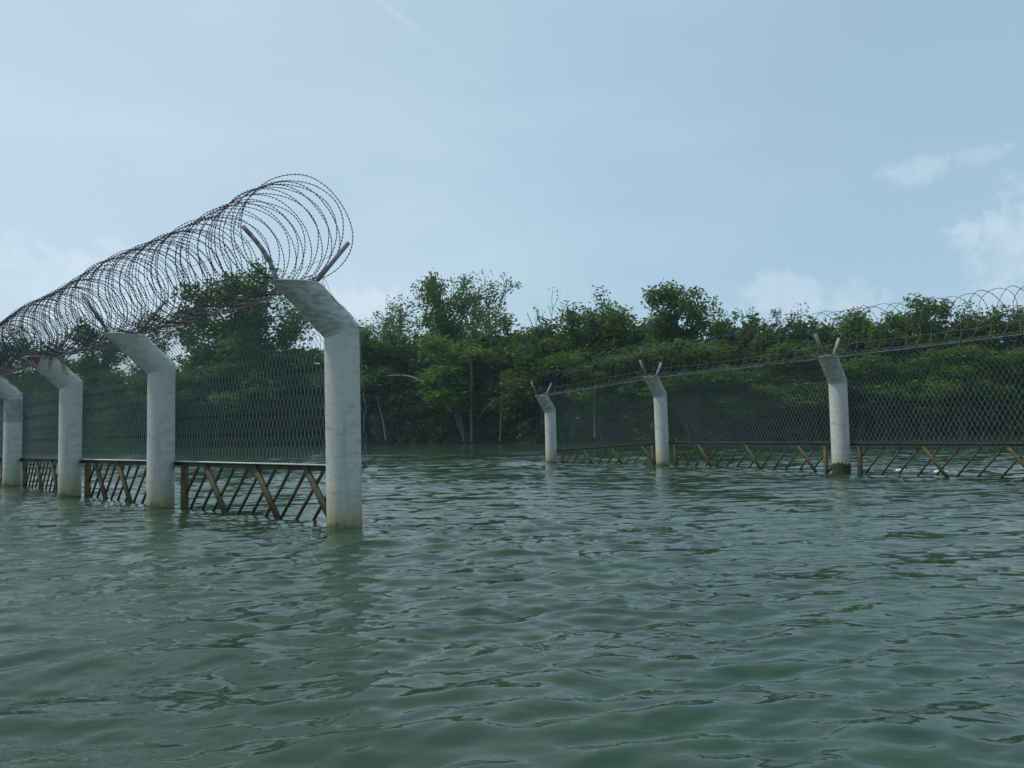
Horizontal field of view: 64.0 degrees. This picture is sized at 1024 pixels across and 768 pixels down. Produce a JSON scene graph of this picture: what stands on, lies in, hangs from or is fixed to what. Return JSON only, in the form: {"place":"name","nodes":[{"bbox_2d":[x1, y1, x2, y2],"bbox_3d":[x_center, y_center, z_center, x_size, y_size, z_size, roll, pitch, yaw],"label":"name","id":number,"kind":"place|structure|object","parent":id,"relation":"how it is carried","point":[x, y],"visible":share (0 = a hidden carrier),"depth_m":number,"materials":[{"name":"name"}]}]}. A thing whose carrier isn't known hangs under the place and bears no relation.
{"place":"outdoors","nodes":[
{"label":"outdoors","id":0,"kind":"place"},
{"bbox_2d":[0,437,1023,767],"bbox_3d":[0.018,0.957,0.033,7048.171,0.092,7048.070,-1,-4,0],"label":"water","id":1,"kind":"structure","parent":0,"point":[500,605],"depth_m":4.34,"materials":[{"name":"green liquid"}]},
{"bbox_2d":[0,225,377,530],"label":"security fence","id":2,"kind":"object","parent":1,"relation":"in","point":[329,318],"visible":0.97,"depth_m":11.39,"materials":[{"name":"grey concrete"}]},
{"bbox_2d":[0,174,353,374],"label":"razor wire coil","id":3,"kind":"object","parent":2,"relation":"on","point":[10,317],"visible":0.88,"depth_m":10.69,"materials":[{"name":"grey metal"}]},
{"bbox_2d":[530,320,1023,480],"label":"security fence","id":4,"kind":"object","parent":1,"relation":"in","point":[839,417],"visible":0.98,"depth_m":18.11,"materials":[{"name":"grey metal"}]},
{"bbox_2d":[533,286,1023,394],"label":"razor wire coil","id":5,"kind":"object","parent":4,"relation":"on","point":[796,342],"visible":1,"depth_m":17.79,"materials":[{"name":"grey metal"}]},
{"bbox_2d":[0,432,1023,450],"bbox_3d":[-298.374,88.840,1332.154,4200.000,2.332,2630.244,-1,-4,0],"label":"mud bank","id":6,"kind":"structure","parent":0,"point":[706,439],"depth_m":85.30,"materials":[{"name":"brown soil"}]},
{"bbox_2d":[0,334,38,405],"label":"mangrove tree","id":7,"kind":"object","parent":6,"relation":"on","point":[11,351],"visible":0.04,"depth_m":132.32,"materials":[{"name":"green plant"}]},
{"bbox_2d":[0,324,85,440],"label":"mangrove tree","id":8,"kind":"object","parent":6,"relation":"on","point":[23,375],"visible":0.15,"depth_m":129.50,"materials":[{"name":"green plant"}]},
{"bbox_2d":[11,346,96,420],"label":"mangrove tree","id":9,"kind":"object","parent":6,"relation":"on","point":[43,390],"visible":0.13,"depth_m":123.06,"materials":[{"name":"green plant"}]},
{"bbox_2d":[59,314,127,427],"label":"mangrove tree","id":10,"kind":"object","parent":6,"relation":"on","point":[98,367],"visible":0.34,"depth_m":120.98,"materials":[{"name":"green plant"}]},
{"bbox_2d":[94,363,146,446],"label":"mangrove tree","id":11,"kind":"object","parent":6,"relation":"on","point":[119,391],"visible":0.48,"depth_m":112.86,"materials":[{"name":"green plant"}]},
{"bbox_2d":[101,310,176,394],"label":"mangrove tree","id":12,"kind":"object","parent":6,"relation":"on","point":[154,340],"visible":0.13,"depth_m":119.60,"materials":[{"name":"green plant"}]},
{"bbox_2d":[128,368,243,447],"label":"mangrove tree","id":13,"kind":"object","parent":6,"relation":"on","point":[199,396],"visible":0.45,"depth_m":108.28,"materials":[{"name":"green plant"}]},
{"bbox_2d":[163,296,257,438],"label":"mangrove tree","id":14,"kind":"object","parent":6,"relation":"on","point":[192,337],"visible":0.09,"depth_m":113.71,"materials":[{"name":"green plant"}]},
{"bbox_2d":[170,258,323,443],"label":"mangrove tree","id":15,"kind":"object","parent":6,"relation":"on","point":[251,283],"visible":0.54,"depth_m":111.19,"materials":[{"name":"green plant"}]},
{"bbox_2d":[179,345,318,446],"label":"mangrove tree","id":16,"kind":"object","parent":6,"relation":"on","point":[237,393],"visible":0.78,"depth_m":107.50,"materials":[{"name":"green plant"}]},
{"bbox_2d":[223,296,317,440],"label":"mangrove tree","id":17,"kind":"object","parent":6,"relation":"on","point":[290,316],"visible":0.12,"depth_m":115.33,"materials":[{"name":"green plant"}]},
{"bbox_2d":[280,365,324,443],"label":"mangrove tree","id":18,"kind":"object","parent":6,"relation":"on","point":[309,387],"visible":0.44,"depth_m":109.45,"materials":[{"name":"green plant"}]},
{"bbox_2d":[324,325,414,441],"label":"mangrove tree","id":19,"kind":"object","parent":6,"relation":"on","point":[373,380],"visible":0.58,"depth_m":110.83,"materials":[{"name":"green plant"}]},
{"bbox_2d":[369,414,394,443],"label":"shrub","id":20,"kind":"object","parent":6,"relation":"on","point":[375,432],"visible":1,"depth_m":107.53,"materials":[{"name":"green plant"}]},
{"bbox_2d":[376,395,387,439],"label":"dead tree","id":21,"kind":"object","parent":6,"relation":"on","point":[382,417],"visible":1,"depth_m":105.74,"materials":[{"name":"grey wood"}]},
{"bbox_2d":[358,294,429,429],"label":"mangrove tree","id":22,"kind":"object","parent":6,"relation":"on","point":[398,317],"visible":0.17,"depth_m":116.87,"materials":[{"name":"green plant"}]},
{"bbox_2d":[363,312,435,437],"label":"mangrove tree","id":23,"kind":"object","parent":6,"relation":"on","point":[391,336],"visible":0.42,"depth_m":109.71,"materials":[{"name":"green plant"}]},
{"bbox_2d":[409,268,487,440],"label":"mangrove tree","id":24,"kind":"object","parent":6,"relation":"on","point":[442,324],"visible":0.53,"depth_m":107.91,"materials":[{"name":"green plant"}]},
{"bbox_2d":[401,331,509,443],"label":"mangrove tree","id":25,"kind":"object","parent":6,"relation":"on","point":[450,382],"visible":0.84,"depth_m":98.33,"materials":[{"name":"green plant"}]},
{"bbox_2d":[388,367,453,412],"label":"branch","id":26,"kind":"object","parent":25,"relation":"attached to","point":[429,388],"visible":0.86,"depth_m":102.29,"materials":[{"name":"grey plant"}]},
{"bbox_2d":[460,405,464,441],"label":"dead tree","id":27,"kind":"object","parent":6,"relation":"on","point":[462,425],"visible":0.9,"depth_m":98.07,"materials":[{"name":"grey wood"}]},
{"bbox_2d":[469,345,483,441],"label":"dead tree","id":28,"kind":"object","parent":6,"relation":"on","point":[471,416],"visible":0.98,"depth_m":96.52,"materials":[{"name":"wood"}]},
{"bbox_2d":[454,269,521,422],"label":"mangrove tree","id":29,"kind":"object","parent":6,"relation":"on","point":[478,313],"visible":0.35,"depth_m":105.78,"materials":[{"name":"green plant"}]},
{"bbox_2d":[499,398,502,440],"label":"dead tree","id":30,"kind":"object","parent":6,"relation":"on","point":[500,421],"visible":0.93,"depth_m":92.07,"materials":[{"name":"grey wood"}]},
{"bbox_2d":[1,377,1012,450],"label":"mangrove roots","id":31,"kind":"object","parent":6,"relation":"on","point":[536,438],"visible":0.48,"depth_m":90.44,"materials":[{"name":"grey plant"}]},
{"bbox_2d":[0,381,1023,449],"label":"mangrove undergrowth","id":32,"kind":"object","parent":6,"relation":"on","point":[442,429],"visible":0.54,"depth_m":91.35,"materials":[{"name":"green plant"}]},
{"bbox_2d":[0,313,1023,445],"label":"forest","id":33,"kind":"object","parent":6,"relation":"on","point":[806,329],"visible":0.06,"depth_m":89.59,"materials":[{"name":"green plant"}]},
{"bbox_2d":[469,309,566,435],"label":"mangrove tree","id":34,"kind":"object","parent":6,"relation":"on","point":[505,360],"visible":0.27,"depth_m":95.88,"materials":[{"name":"green plant"}]},
{"bbox_2d":[478,398,495,419],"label":"branch","id":35,"kind":"object","parent":34,"relation":"attached to","point":[485,408],"visible":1,"depth_m":94.88,"materials":[{"name":"grey plant"}]},
{"bbox_2d":[527,287,563,328],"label":"bare tree","id":36,"kind":"object","parent":6,"relation":"on","point":[538,318],"visible":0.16,"depth_m":96.72,"materials":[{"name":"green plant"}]},
{"bbox_2d":[497,325,600,438],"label":"mangrove tree","id":37,"kind":"object","parent":6,"relation":"on","point":[531,349],"visible":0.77,"depth_m":89.88,"materials":[{"name":"green plant"}]},
{"bbox_2d":[545,285,621,438],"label":"mangrove tree","id":38,"kind":"object","parent":6,"relation":"on","point":[586,319],"visible":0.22,"depth_m":89.02,"materials":[{"name":"green plant"}]},
{"bbox_2d":[588,369,596,437],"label":"dead tree","id":39,"kind":"object","parent":6,"relation":"on","point":[594,407],"visible":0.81,"depth_m":82.61,"materials":[{"name":"wood"}]},
{"bbox_2d":[543,342,648,441],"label":"mangrove tree","id":40,"kind":"object","parent":6,"relation":"on","point":[588,355],"visible":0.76,"depth_m":84.66,"materials":[{"name":"green plant"}]},
{"bbox_2d":[578,298,654,435],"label":"mangrove tree","id":41,"kind":"object","parent":6,"relation":"on","point":[614,319],"visible":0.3,"depth_m":88.05,"materials":[{"name":"green plant"}]},
{"bbox_2d":[595,313,688,435],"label":"mangrove tree","id":42,"kind":"object","parent":6,"relation":"on","point":[617,336],"visible":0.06,"depth_m":87.64,"materials":[{"name":"green plant"}]},
{"bbox_2d":[627,278,726,431],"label":"mangrove tree","id":43,"kind":"object","parent":6,"relation":"on","point":[663,322],"visible":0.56,"depth_m":82.28,"materials":[{"name":"green plant"}]},
{"bbox_2d":[668,368,705,439],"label":"tree","id":44,"kind":"object","parent":6,"relation":"on","point":[693,421],"visible":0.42,"depth_m":77.01,"materials":[{"name":"green plant"}]},
{"bbox_2d":[618,336,759,440],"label":"mangrove tree","id":45,"kind":"object","parent":6,"relation":"on","point":[689,358],"visible":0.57,"depth_m":77.56,"materials":[{"name":"green plant"}]},
{"bbox_2d":[668,396,718,440],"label":"shrub","id":46,"kind":"object","parent":6,"relation":"on","point":[688,419],"visible":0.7,"depth_m":76.91,"materials":[{"name":"green plant"}]},
{"bbox_2d":[699,295,770,391],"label":"mangrove tree","id":47,"kind":"object","parent":6,"relation":"on","point":[723,325],"visible":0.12,"depth_m":82.31,"materials":[{"name":"green plant"}]},
{"bbox_2d":[687,359,786,439],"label":"mangrove tree","id":48,"kind":"object","parent":6,"relation":"on","point":[754,401],"visible":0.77,"depth_m":75.78,"materials":[{"name":"green plant"}]},
{"bbox_2d":[720,327,786,429],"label":"mangrove tree","id":49,"kind":"object","parent":6,"relation":"on","point":[764,344],"visible":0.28,"depth_m":79.69,"materials":[{"name":"green plant"}]},
{"bbox_2d":[770,303,822,354],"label":"mangrove tree","id":50,"kind":"object","parent":6,"relation":"on","point":[791,320],"visible":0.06,"depth_m":82.05,"materials":[{"name":"green plant"}]},
{"bbox_2d":[736,340,858,438],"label":"mangrove tree","id":51,"kind":"object","parent":6,"relation":"on","point":[780,357],"visible":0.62,"depth_m":74.43,"materials":[{"name":"green plant"}]},
{"bbox_2d":[794,320,869,416],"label":"mangrove tree","id":52,"kind":"object","parent":6,"relation":"on","point":[850,337],"visible":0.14,"depth_m":77.53,"materials":[{"name":"green plant"}]},
{"bbox_2d":[778,354,926,437],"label":"mangrove tree","id":53,"kind":"object","parent":6,"relation":"on","point":[864,368],"visible":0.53,"depth_m":72.36,"materials":[{"name":"green plant"}]},
{"bbox_2d":[826,305,909,417],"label":"mangrove tree","id":54,"kind":"object","parent":6,"relation":"on","point":[853,315],"visible":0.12,"depth_m":77.85,"materials":[{"name":"green plant"}]},
{"bbox_2d":[860,321,959,435],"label":"mangrove tree","id":55,"kind":"object","parent":6,"relation":"on","point":[875,334],"visible":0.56,"depth_m":72.78,"materials":[{"name":"green plant"}]},
{"bbox_2d":[877,292,960,423],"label":"mangrove tree","id":56,"kind":"object","parent":6,"relation":"on","point":[912,321],"visible":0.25,"depth_m":74.08,"materials":[{"name":"green plant"}]},
{"bbox_2d":[881,344,1023,435],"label":"mangrove tree","id":57,"kind":"object","parent":6,"relation":"on","point":[958,369],"visible":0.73,"depth_m":68.69,"materials":[{"name":"green plant"}]},
{"bbox_2d":[916,299,1001,427],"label":"mangrove tree","id":58,"kind":"object","parent":6,"relation":"on","point":[970,335],"visible":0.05,"depth_m":73.98,"materials":[{"name":"green plant"}]},
{"bbox_2d":[949,305,1023,423],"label":"mangrove tree","id":59,"kind":"object","parent":6,"relation":"on","point":[994,331],"visible":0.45,"depth_m":71.34,"materials":[{"name":"green plant"}]},
{"bbox_2d":[990,304,1023,397],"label":"mangrove tree","id":60,"kind":"object","parent":6,"relation":"on","point":[1022,317],"visible":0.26,"depth_m":70.66,"materials":[{"name":"green plant"}]},
{"bbox_2d":[0,0,1023,383],"label":"sky","id":61,"kind":"structure","parent":0,"point":[827,156],"materials":[{"name":"blue"}]}
]}

